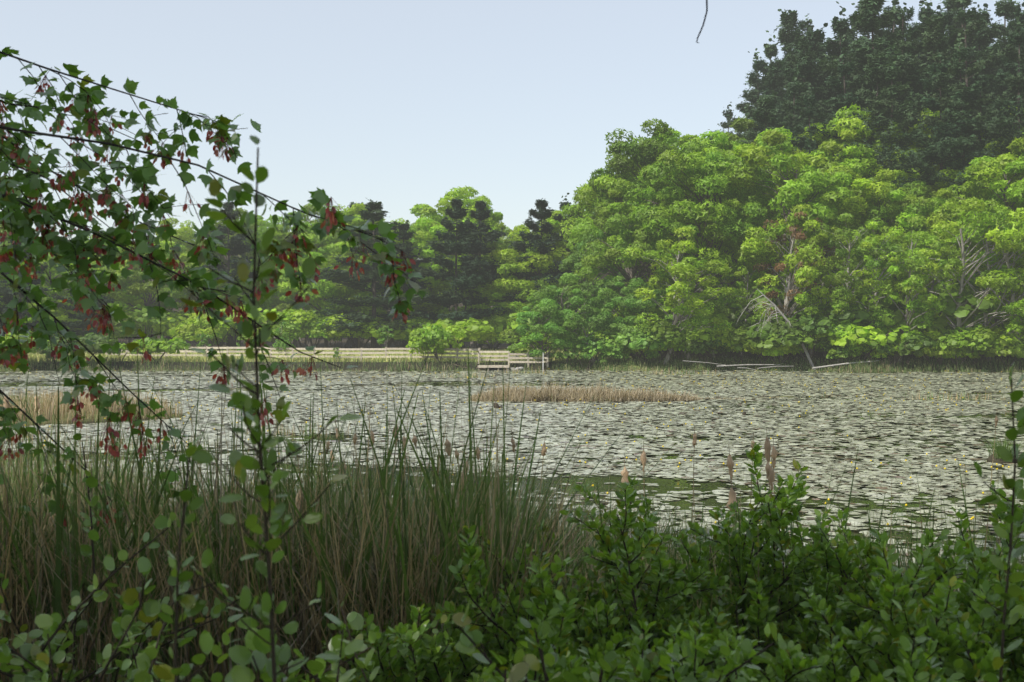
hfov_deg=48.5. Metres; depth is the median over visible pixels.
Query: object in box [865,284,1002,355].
understorey tree
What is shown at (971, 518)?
water lily flowers
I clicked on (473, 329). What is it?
understorey tree
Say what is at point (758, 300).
understorey tree
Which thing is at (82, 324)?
white pine tree
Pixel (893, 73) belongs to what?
white pine tree
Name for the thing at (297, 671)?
bank shrub
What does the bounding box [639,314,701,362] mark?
understorey tree
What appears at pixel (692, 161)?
deciduous tree
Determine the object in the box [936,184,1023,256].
deciduous tree
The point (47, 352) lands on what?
understorey tree
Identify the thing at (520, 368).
stones
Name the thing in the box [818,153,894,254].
deciduous tree
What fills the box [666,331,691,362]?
understorey tree
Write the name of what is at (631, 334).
understorey tree
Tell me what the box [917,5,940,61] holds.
white pine tree
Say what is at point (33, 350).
understorey tree
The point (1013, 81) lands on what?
white pine tree
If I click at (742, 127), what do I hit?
deciduous tree
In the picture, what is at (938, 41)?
white pine tree
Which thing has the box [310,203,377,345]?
deciduous tree
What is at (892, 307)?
understorey tree
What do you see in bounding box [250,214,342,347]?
deciduous tree
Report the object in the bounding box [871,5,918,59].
white pine tree
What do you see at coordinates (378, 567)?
reeds
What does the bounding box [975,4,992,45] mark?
white pine tree
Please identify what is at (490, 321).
understorey tree
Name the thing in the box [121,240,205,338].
deciduous tree
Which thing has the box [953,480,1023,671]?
blueberry shrub
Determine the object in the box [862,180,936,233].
deciduous tree
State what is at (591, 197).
deciduous tree
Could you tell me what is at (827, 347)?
understorey tree
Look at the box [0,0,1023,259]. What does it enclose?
sky
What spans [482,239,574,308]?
deciduous tree
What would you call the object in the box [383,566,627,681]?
blueberry shrub
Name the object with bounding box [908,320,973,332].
understorey tree
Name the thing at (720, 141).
deciduous tree
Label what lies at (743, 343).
understorey tree
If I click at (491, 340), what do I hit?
understorey tree
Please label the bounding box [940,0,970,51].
white pine tree
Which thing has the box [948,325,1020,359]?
understorey tree
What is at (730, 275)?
shore tree
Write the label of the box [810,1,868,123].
white pine tree
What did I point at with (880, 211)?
deciduous tree
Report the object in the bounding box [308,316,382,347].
understorey tree
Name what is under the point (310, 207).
deciduous tree
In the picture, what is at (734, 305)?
understorey tree
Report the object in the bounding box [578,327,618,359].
understorey tree
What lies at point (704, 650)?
broadleaf shrub
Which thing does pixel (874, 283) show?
shore tree
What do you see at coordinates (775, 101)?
white pine tree
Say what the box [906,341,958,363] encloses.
understorey tree
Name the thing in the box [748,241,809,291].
deciduous tree
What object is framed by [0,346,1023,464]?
island shore reeds
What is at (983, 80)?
white pine tree
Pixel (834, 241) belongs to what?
shore tree
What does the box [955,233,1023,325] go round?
deciduous tree
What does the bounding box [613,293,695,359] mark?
understorey tree
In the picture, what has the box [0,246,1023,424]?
terrain
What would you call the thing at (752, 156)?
deciduous tree
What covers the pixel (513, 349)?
understorey tree
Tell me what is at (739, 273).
shore tree
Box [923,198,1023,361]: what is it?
shore tree
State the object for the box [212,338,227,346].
understorey tree
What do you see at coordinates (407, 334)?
understorey tree
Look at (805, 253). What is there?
shore tree
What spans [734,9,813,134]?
white pine tree
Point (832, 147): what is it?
deciduous tree
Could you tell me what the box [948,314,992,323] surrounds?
understorey tree
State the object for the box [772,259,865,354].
shore tree
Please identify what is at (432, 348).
understorey tree
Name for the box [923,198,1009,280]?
deciduous tree
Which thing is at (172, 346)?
understorey tree
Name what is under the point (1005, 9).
white pine tree
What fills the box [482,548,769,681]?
blueberry shrub
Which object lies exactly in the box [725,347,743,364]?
understorey tree
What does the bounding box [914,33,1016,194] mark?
white pine tree
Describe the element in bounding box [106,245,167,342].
deciduous tree
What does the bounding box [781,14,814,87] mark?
white pine tree
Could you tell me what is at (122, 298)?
deciduous tree
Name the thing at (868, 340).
understorey tree
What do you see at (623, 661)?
broadleaf shrub
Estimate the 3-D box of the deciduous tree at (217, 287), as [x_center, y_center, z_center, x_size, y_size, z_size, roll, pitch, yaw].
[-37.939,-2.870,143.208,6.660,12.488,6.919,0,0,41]
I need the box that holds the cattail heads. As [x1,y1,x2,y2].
[3,389,998,569]
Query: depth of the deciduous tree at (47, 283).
135.03 m
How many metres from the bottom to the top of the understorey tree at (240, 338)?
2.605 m
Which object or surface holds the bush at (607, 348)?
on the terrain
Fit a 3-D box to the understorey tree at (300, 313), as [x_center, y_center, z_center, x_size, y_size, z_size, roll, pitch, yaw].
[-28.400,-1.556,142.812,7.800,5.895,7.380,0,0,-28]
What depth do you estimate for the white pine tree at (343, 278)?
139.47 m
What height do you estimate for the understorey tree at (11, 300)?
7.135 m
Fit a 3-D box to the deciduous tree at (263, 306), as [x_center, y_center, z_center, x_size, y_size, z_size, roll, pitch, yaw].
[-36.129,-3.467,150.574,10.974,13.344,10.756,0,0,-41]
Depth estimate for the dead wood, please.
109.31 m
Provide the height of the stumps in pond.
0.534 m
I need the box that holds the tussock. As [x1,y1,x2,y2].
[983,435,1021,458]
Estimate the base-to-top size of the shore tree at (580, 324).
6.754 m
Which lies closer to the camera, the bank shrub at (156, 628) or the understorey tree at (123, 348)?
the bank shrub at (156, 628)
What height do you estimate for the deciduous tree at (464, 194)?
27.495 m
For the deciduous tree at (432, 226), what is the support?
on the terrain
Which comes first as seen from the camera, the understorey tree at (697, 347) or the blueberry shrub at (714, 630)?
the blueberry shrub at (714, 630)
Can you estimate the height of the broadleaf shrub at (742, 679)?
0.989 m
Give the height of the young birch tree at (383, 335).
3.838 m
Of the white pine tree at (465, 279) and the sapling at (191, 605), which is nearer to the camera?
the sapling at (191, 605)
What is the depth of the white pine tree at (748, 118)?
146.48 m
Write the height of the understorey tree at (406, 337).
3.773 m
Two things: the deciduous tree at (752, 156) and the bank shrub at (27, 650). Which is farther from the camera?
the deciduous tree at (752, 156)
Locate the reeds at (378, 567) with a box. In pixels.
[0,339,1023,681]
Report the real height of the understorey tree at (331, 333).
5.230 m
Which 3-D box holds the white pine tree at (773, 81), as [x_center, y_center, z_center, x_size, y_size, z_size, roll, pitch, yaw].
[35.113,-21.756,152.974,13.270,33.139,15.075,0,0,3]
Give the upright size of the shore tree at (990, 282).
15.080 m
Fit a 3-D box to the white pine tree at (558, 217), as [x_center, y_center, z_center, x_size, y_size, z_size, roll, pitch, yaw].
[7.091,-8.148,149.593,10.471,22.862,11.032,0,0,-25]
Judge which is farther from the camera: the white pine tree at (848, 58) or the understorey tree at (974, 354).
the white pine tree at (848, 58)
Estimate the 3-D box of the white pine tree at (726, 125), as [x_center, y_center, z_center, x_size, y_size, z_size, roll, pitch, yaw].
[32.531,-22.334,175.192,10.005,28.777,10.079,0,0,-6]
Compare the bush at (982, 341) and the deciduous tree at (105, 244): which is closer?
the bush at (982, 341)
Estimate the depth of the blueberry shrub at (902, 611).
3.33 m
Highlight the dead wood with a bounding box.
[683,289,877,369]
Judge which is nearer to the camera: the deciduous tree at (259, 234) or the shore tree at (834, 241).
the shore tree at (834, 241)
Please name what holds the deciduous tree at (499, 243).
on the terrain
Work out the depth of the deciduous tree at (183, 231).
171.06 m
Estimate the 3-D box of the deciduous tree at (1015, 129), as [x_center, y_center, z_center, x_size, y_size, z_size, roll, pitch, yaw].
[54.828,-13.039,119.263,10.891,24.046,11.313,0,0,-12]
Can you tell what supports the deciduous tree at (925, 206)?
on the terrain
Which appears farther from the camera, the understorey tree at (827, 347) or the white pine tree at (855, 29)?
the white pine tree at (855, 29)
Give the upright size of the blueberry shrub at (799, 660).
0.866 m
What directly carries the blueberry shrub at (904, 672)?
on the terrain
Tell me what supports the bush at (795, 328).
on the terrain
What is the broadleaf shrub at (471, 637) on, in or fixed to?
on the terrain
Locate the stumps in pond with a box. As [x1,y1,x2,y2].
[493,403,1018,463]
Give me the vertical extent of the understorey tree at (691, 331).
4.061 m
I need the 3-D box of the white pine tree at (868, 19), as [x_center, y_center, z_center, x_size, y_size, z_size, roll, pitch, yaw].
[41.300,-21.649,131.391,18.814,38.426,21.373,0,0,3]
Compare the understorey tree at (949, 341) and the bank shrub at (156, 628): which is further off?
the understorey tree at (949, 341)
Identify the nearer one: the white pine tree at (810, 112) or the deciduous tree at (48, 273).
the white pine tree at (810, 112)
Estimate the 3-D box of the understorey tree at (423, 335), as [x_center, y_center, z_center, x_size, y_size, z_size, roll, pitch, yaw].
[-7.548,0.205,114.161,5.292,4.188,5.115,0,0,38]
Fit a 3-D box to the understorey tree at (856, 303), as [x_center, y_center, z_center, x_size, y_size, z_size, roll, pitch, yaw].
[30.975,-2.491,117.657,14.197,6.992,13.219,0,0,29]
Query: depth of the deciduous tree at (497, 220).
166.03 m
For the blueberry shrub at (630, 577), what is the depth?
4.04 m
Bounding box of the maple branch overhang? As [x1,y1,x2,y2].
[0,46,426,527]
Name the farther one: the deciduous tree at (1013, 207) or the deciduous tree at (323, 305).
the deciduous tree at (323, 305)
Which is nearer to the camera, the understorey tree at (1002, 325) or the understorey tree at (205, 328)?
the understorey tree at (1002, 325)
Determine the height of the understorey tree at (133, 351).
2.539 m
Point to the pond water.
(665, 485)
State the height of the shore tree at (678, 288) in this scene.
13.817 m
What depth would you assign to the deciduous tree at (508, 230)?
192.26 m
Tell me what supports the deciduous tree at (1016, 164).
on the terrain
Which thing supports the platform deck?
on the terrain
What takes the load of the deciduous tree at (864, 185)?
on the terrain
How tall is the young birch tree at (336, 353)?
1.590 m
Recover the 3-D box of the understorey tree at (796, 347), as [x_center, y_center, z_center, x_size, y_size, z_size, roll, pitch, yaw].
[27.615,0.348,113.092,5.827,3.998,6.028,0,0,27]
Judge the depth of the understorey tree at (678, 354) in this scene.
114.50 m
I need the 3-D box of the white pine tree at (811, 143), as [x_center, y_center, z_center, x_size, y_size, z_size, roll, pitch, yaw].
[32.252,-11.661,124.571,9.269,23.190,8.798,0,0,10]
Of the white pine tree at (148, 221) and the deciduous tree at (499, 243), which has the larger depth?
the white pine tree at (148, 221)
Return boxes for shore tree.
[557,313,611,364]
[612,227,731,363]
[632,239,734,359]
[697,271,746,359]
[721,256,780,356]
[723,204,850,358]
[751,211,840,359]
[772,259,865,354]
[808,213,907,362]
[844,221,919,360]
[855,215,962,363]
[885,197,1023,361]
[897,228,985,359]
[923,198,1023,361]
[950,201,1023,358]
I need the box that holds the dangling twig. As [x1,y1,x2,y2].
[696,0,707,42]
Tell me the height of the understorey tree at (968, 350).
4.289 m
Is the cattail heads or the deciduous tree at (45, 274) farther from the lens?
the deciduous tree at (45, 274)
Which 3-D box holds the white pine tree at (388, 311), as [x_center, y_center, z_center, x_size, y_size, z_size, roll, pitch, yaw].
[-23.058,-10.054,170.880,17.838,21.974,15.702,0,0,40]
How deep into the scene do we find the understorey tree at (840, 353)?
108.59 m
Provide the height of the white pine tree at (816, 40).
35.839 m
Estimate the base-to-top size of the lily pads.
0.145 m
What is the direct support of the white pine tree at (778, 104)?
on the terrain
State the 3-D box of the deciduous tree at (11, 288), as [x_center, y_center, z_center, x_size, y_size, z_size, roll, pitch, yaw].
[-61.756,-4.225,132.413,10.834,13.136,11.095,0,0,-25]
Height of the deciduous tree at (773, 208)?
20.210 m
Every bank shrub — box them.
[0,433,238,681]
[0,512,176,681]
[28,556,160,681]
[29,617,375,681]
[131,581,344,681]
[163,613,363,681]
[224,659,317,681]
[229,628,450,681]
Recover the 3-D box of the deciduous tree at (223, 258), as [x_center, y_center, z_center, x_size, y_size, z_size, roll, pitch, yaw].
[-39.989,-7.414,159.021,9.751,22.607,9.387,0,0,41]
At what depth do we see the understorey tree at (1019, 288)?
106.64 m
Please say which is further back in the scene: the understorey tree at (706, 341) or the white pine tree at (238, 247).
the white pine tree at (238, 247)
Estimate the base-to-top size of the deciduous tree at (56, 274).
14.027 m
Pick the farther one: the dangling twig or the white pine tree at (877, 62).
the white pine tree at (877, 62)
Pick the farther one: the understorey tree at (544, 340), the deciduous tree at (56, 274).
the deciduous tree at (56, 274)
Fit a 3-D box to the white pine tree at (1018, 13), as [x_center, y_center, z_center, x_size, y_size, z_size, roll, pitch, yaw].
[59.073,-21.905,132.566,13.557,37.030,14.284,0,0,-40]
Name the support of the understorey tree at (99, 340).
on the terrain
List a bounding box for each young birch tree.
[196,334,211,356]
[272,322,295,357]
[333,347,338,358]
[376,325,394,347]
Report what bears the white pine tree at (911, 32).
on the terrain
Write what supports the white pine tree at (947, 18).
on the terrain
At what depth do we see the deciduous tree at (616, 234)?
130.92 m
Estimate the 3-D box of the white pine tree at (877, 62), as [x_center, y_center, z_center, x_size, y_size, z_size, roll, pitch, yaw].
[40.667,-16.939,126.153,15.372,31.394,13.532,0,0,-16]
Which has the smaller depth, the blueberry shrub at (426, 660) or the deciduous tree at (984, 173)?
the blueberry shrub at (426, 660)
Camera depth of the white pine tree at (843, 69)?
127.64 m
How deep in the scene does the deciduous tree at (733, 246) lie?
119.03 m
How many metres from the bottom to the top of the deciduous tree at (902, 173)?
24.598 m
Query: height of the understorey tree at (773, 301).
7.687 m
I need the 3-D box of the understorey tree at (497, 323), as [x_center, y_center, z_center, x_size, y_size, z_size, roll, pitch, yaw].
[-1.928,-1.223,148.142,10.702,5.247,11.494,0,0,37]
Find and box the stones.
[510,367,523,370]
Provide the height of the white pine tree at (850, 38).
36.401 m
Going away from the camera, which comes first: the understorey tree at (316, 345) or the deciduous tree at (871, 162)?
the deciduous tree at (871, 162)
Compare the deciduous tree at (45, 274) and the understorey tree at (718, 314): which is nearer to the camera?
the understorey tree at (718, 314)
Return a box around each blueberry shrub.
[320,603,531,681]
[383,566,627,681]
[426,519,671,673]
[429,476,798,681]
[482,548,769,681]
[565,606,775,681]
[573,441,879,669]
[618,623,949,681]
[682,632,964,681]
[708,481,1016,681]
[763,527,1023,681]
[778,571,1010,681]
[872,579,1006,680]
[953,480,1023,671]
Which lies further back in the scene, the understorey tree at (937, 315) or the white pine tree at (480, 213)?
the white pine tree at (480, 213)
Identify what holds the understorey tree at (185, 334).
on the terrain
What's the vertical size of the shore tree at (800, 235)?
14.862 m
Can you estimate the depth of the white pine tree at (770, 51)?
166.92 m
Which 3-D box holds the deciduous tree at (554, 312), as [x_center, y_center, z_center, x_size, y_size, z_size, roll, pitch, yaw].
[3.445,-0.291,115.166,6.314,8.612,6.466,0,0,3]
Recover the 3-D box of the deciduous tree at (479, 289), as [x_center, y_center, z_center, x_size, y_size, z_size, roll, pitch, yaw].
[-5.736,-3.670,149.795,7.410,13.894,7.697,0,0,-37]
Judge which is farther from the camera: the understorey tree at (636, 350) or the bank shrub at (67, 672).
the understorey tree at (636, 350)
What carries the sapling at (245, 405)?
on the terrain
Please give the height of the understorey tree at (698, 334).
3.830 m
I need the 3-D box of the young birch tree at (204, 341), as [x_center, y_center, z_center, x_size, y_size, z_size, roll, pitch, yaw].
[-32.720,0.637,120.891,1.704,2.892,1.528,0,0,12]
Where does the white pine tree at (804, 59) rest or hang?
on the terrain
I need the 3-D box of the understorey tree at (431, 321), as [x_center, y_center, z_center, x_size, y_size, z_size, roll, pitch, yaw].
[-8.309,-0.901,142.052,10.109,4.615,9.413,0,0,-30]
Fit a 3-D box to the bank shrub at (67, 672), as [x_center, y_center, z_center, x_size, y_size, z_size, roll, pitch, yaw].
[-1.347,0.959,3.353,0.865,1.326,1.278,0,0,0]
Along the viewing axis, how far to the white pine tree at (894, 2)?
146.15 m
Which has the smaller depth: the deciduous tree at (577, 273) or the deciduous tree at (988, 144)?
the deciduous tree at (988, 144)
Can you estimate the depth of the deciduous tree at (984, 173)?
109.81 m
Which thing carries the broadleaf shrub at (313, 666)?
on the terrain
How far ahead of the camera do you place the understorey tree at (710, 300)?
119.62 m
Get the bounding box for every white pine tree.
[0,239,53,336]
[51,269,113,336]
[133,219,160,336]
[182,200,267,349]
[312,198,429,347]
[322,202,389,345]
[360,220,440,347]
[415,198,503,322]
[440,200,516,348]
[497,198,583,315]
[546,193,591,349]
[712,102,737,284]
[727,48,776,134]
[733,106,752,258]
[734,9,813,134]
[739,92,793,143]
[740,90,782,136]
[742,30,784,133]
[742,54,787,127]
[755,123,764,131]
[767,23,848,131]
[775,38,835,122]
[775,68,815,145]
[776,27,840,123]
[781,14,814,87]
[786,83,835,157]
[803,128,828,257]
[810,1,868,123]
[815,0,928,221]
[817,51,904,158]
[819,24,853,93]
[824,0,878,59]
[825,25,857,84]
[833,47,934,176]
[838,30,864,84]
[849,3,870,39]
[856,0,918,108]
[859,50,937,218]
[864,2,944,167]
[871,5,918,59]
[878,49,1007,262]
[893,0,970,113]
[894,14,983,137]
[906,0,991,140]
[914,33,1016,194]
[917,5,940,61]
[925,0,1011,124]
[939,60,1005,189]
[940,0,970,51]
[942,0,999,86]
[955,17,1023,176]
[966,3,1007,105]
[970,0,1018,84]
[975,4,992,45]
[977,27,1023,127]
[990,0,1020,46]
[993,2,1023,105]
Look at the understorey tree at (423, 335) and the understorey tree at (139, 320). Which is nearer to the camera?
the understorey tree at (423, 335)
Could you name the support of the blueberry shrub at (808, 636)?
on the terrain
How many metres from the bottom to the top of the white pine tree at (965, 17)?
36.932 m
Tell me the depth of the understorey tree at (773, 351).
110.84 m
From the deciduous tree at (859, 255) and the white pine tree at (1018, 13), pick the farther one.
the white pine tree at (1018, 13)
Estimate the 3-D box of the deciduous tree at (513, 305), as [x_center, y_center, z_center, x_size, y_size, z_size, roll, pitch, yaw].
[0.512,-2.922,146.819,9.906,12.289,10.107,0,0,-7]
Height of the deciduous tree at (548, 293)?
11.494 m
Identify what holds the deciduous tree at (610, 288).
on the terrain
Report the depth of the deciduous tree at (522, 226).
171.57 m
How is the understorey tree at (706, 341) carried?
on the terrain
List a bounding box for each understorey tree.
[0,293,32,307]
[0,331,49,362]
[24,313,78,347]
[27,297,81,328]
[39,348,58,362]
[47,332,120,361]
[101,325,136,343]
[106,343,127,361]
[110,304,181,340]
[128,339,146,361]
[131,308,210,349]
[133,337,190,361]
[171,324,227,346]
[182,326,241,349]
[188,313,237,350]
[208,304,272,349]
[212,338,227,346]
[237,334,264,345]
[243,324,280,349]
[259,306,317,347]
[268,316,307,350]
[271,322,301,350]
[283,309,324,347]
[304,315,338,347]
[304,316,343,346]
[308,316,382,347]
[325,311,384,350]
[325,336,350,347]
[352,317,429,347]
[383,319,417,347]
[394,336,409,347]
[405,322,467,361]
[406,339,445,360]
[415,316,487,347]
[425,310,461,347]
[426,317,496,350]
[473,331,513,349]
[474,315,506,348]
[481,309,533,344]
[481,314,510,349]
[498,328,532,342]
[506,343,532,359]
[519,329,567,363]
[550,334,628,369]
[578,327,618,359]
[590,324,666,361]
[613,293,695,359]
[620,325,671,363]
[622,345,638,360]
[626,343,654,358]
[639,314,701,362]
[644,335,685,359]
[661,284,760,355]
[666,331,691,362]
[679,325,700,359]
[684,304,732,356]
[684,332,726,365]
[685,327,730,359]
[697,328,722,361]
[700,281,750,353]
[709,279,794,326]
[713,320,740,360]
[724,321,754,363]
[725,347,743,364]
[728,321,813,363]
[729,339,795,361]
[730,334,800,366]
[740,289,794,323]
[750,343,803,361]
[767,332,813,362]
[768,298,876,355]
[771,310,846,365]
[782,293,871,323]
[806,338,839,361]
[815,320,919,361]
[826,346,863,362]
[854,311,951,332]
[861,336,890,361]
[863,333,937,366]
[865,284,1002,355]
[870,345,898,363]
[884,276,989,314]
[885,327,925,365]
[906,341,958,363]
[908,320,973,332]
[910,338,939,363]
[914,313,950,334]
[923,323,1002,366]
[926,332,972,366]
[935,348,986,359]
[941,327,988,365]
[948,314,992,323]
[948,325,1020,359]
[975,276,1023,318]
[980,339,1023,367]
[999,316,1023,327]
[1004,319,1023,359]
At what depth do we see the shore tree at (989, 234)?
102.65 m
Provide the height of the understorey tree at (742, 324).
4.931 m
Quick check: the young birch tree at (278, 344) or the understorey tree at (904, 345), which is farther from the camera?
the young birch tree at (278, 344)
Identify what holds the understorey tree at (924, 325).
on the terrain
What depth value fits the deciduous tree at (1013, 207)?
113.96 m
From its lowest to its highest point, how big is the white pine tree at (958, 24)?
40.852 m
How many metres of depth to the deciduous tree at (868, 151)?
124.24 m
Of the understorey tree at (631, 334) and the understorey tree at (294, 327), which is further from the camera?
the understorey tree at (294, 327)
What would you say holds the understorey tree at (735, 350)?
on the terrain
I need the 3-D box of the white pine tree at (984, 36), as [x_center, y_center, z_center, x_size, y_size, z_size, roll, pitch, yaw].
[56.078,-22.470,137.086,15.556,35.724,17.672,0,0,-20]
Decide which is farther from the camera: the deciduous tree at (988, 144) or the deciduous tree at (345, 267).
the deciduous tree at (345, 267)
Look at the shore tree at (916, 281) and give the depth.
105.89 m
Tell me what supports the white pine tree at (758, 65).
on the terrain
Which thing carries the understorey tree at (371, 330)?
on the terrain
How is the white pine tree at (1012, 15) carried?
on the terrain
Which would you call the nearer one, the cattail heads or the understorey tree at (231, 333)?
the cattail heads
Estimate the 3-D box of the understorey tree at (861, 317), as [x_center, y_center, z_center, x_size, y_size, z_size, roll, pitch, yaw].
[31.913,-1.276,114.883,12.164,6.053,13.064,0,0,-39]
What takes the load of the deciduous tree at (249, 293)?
on the terrain
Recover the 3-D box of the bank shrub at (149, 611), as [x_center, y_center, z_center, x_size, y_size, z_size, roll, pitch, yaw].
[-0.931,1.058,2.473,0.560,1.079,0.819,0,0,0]
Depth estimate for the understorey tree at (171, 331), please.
138.82 m
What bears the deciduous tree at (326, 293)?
on the terrain
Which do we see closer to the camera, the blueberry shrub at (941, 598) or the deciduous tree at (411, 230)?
the blueberry shrub at (941, 598)
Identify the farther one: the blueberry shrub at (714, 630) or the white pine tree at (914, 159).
the white pine tree at (914, 159)
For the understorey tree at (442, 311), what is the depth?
145.61 m
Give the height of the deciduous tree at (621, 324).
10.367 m
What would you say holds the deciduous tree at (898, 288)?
on the terrain
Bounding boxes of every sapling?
[127,432,227,681]
[180,135,361,681]
[957,363,1023,681]
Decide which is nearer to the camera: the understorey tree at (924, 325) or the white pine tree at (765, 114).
the understorey tree at (924, 325)
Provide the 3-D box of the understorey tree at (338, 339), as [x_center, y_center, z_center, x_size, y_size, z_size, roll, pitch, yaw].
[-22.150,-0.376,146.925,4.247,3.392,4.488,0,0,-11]
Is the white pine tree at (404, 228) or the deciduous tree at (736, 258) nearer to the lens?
the deciduous tree at (736, 258)
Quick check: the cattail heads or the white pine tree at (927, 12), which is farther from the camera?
the white pine tree at (927, 12)
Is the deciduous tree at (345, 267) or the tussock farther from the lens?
the deciduous tree at (345, 267)
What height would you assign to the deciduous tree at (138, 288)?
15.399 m
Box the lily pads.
[0,370,1023,594]
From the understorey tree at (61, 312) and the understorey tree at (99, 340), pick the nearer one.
the understorey tree at (99, 340)
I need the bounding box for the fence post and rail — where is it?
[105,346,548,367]
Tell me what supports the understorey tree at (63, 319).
on the terrain
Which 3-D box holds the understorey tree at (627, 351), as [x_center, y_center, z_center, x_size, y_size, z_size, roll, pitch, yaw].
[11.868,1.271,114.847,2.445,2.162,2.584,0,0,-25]
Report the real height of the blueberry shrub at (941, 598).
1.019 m
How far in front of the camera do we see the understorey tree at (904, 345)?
106.67 m
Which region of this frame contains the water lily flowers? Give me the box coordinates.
[16,370,1023,526]
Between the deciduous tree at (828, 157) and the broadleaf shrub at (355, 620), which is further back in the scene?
the deciduous tree at (828, 157)
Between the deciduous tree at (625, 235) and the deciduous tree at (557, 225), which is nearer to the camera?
the deciduous tree at (625, 235)
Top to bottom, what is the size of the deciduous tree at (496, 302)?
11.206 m
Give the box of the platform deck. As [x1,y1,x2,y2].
[478,354,508,370]
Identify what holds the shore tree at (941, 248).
on the terrain
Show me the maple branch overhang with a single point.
(17, 224)
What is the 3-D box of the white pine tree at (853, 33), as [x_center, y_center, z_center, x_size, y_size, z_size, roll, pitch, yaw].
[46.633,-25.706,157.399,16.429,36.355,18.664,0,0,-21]
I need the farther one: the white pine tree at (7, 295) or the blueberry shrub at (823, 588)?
the white pine tree at (7, 295)
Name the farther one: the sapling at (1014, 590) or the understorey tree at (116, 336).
the understorey tree at (116, 336)
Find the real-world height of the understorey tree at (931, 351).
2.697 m
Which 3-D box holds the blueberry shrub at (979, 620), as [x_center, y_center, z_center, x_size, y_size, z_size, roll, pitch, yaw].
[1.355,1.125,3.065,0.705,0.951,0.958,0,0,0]
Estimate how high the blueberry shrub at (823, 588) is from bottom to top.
1.528 m
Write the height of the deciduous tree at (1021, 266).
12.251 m
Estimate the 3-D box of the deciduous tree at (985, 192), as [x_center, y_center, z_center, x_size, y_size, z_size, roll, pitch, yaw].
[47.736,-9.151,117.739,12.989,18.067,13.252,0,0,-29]
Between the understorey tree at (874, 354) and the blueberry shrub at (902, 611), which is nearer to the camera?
the blueberry shrub at (902, 611)
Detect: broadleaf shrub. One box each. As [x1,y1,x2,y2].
[292,658,503,681]
[339,594,379,681]
[452,600,776,681]
[609,650,741,681]
[692,645,732,681]
[734,670,751,681]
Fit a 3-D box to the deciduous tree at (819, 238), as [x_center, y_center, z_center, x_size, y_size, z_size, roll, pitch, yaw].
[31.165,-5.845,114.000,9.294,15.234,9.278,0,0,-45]
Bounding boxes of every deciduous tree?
[0,224,47,309]
[0,265,22,313]
[22,252,107,346]
[32,255,67,296]
[33,260,56,279]
[51,257,134,310]
[59,266,144,325]
[84,235,122,305]
[101,252,192,336]
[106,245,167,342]
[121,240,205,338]
[147,217,196,309]
[179,268,239,346]
[197,207,257,269]
[215,265,278,345]
[216,268,250,309]
[219,214,291,308]
[233,219,288,346]
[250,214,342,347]
[268,202,368,346]
[276,241,371,347]
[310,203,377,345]
[312,280,387,347]
[338,253,402,347]
[351,218,417,266]
[377,221,448,302]
[395,217,462,311]
[402,185,493,304]
[441,261,490,348]
[442,195,505,346]
[454,289,514,347]
[473,238,543,346]
[478,275,537,322]
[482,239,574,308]
[484,226,518,246]
[506,210,608,280]
[513,224,540,343]
[515,296,576,364]
[529,272,605,362]
[552,229,626,331]
[552,270,614,314]
[559,158,649,309]
[571,178,690,358]
[588,118,678,277]
[589,275,658,327]
[594,129,681,279]
[599,228,647,295]
[607,285,672,362]
[612,177,715,351]
[622,138,767,357]
[625,134,735,263]
[647,130,783,353]
[652,155,774,355]
[679,141,770,284]
[705,126,816,221]
[707,128,861,356]
[714,116,757,144]
[736,163,841,279]
[742,153,874,271]
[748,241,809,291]
[778,207,868,357]
[782,150,874,255]
[791,122,865,199]
[792,140,903,254]
[802,168,930,274]
[816,104,934,186]
[818,116,923,203]
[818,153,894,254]
[832,246,887,355]
[835,176,922,260]
[836,109,931,182]
[858,233,951,316]
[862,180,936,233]
[876,186,971,253]
[878,229,977,297]
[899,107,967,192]
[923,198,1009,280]
[925,167,1016,243]
[935,154,1023,314]
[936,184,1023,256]
[938,124,1022,197]
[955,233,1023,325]
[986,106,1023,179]
[991,137,1023,259]
[993,251,1023,273]
[1009,201,1023,211]
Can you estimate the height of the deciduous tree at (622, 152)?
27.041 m
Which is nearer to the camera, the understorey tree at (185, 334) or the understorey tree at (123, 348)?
the understorey tree at (123, 348)
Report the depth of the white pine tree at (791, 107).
134.01 m
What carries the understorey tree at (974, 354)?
on the terrain
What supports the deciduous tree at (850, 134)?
on the terrain
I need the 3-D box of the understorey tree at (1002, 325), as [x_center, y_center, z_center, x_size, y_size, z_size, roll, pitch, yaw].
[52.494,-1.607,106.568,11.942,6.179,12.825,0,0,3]
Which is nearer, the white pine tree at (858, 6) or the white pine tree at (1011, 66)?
the white pine tree at (1011, 66)
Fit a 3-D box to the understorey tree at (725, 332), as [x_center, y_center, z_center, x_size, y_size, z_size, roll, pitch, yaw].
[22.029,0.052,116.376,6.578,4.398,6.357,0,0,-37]
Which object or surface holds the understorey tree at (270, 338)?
on the terrain
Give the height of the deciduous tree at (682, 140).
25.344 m
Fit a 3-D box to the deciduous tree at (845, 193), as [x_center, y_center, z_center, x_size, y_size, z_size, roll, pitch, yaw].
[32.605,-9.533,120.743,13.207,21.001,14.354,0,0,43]
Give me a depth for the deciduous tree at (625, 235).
119.76 m
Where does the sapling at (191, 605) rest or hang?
on the terrain
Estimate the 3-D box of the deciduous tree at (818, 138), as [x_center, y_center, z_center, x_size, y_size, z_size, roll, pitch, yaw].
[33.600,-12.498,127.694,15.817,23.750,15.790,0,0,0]
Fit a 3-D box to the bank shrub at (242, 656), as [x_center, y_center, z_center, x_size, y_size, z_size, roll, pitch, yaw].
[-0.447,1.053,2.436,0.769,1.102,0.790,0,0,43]
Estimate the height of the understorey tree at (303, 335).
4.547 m
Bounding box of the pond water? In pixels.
[0,370,1023,590]

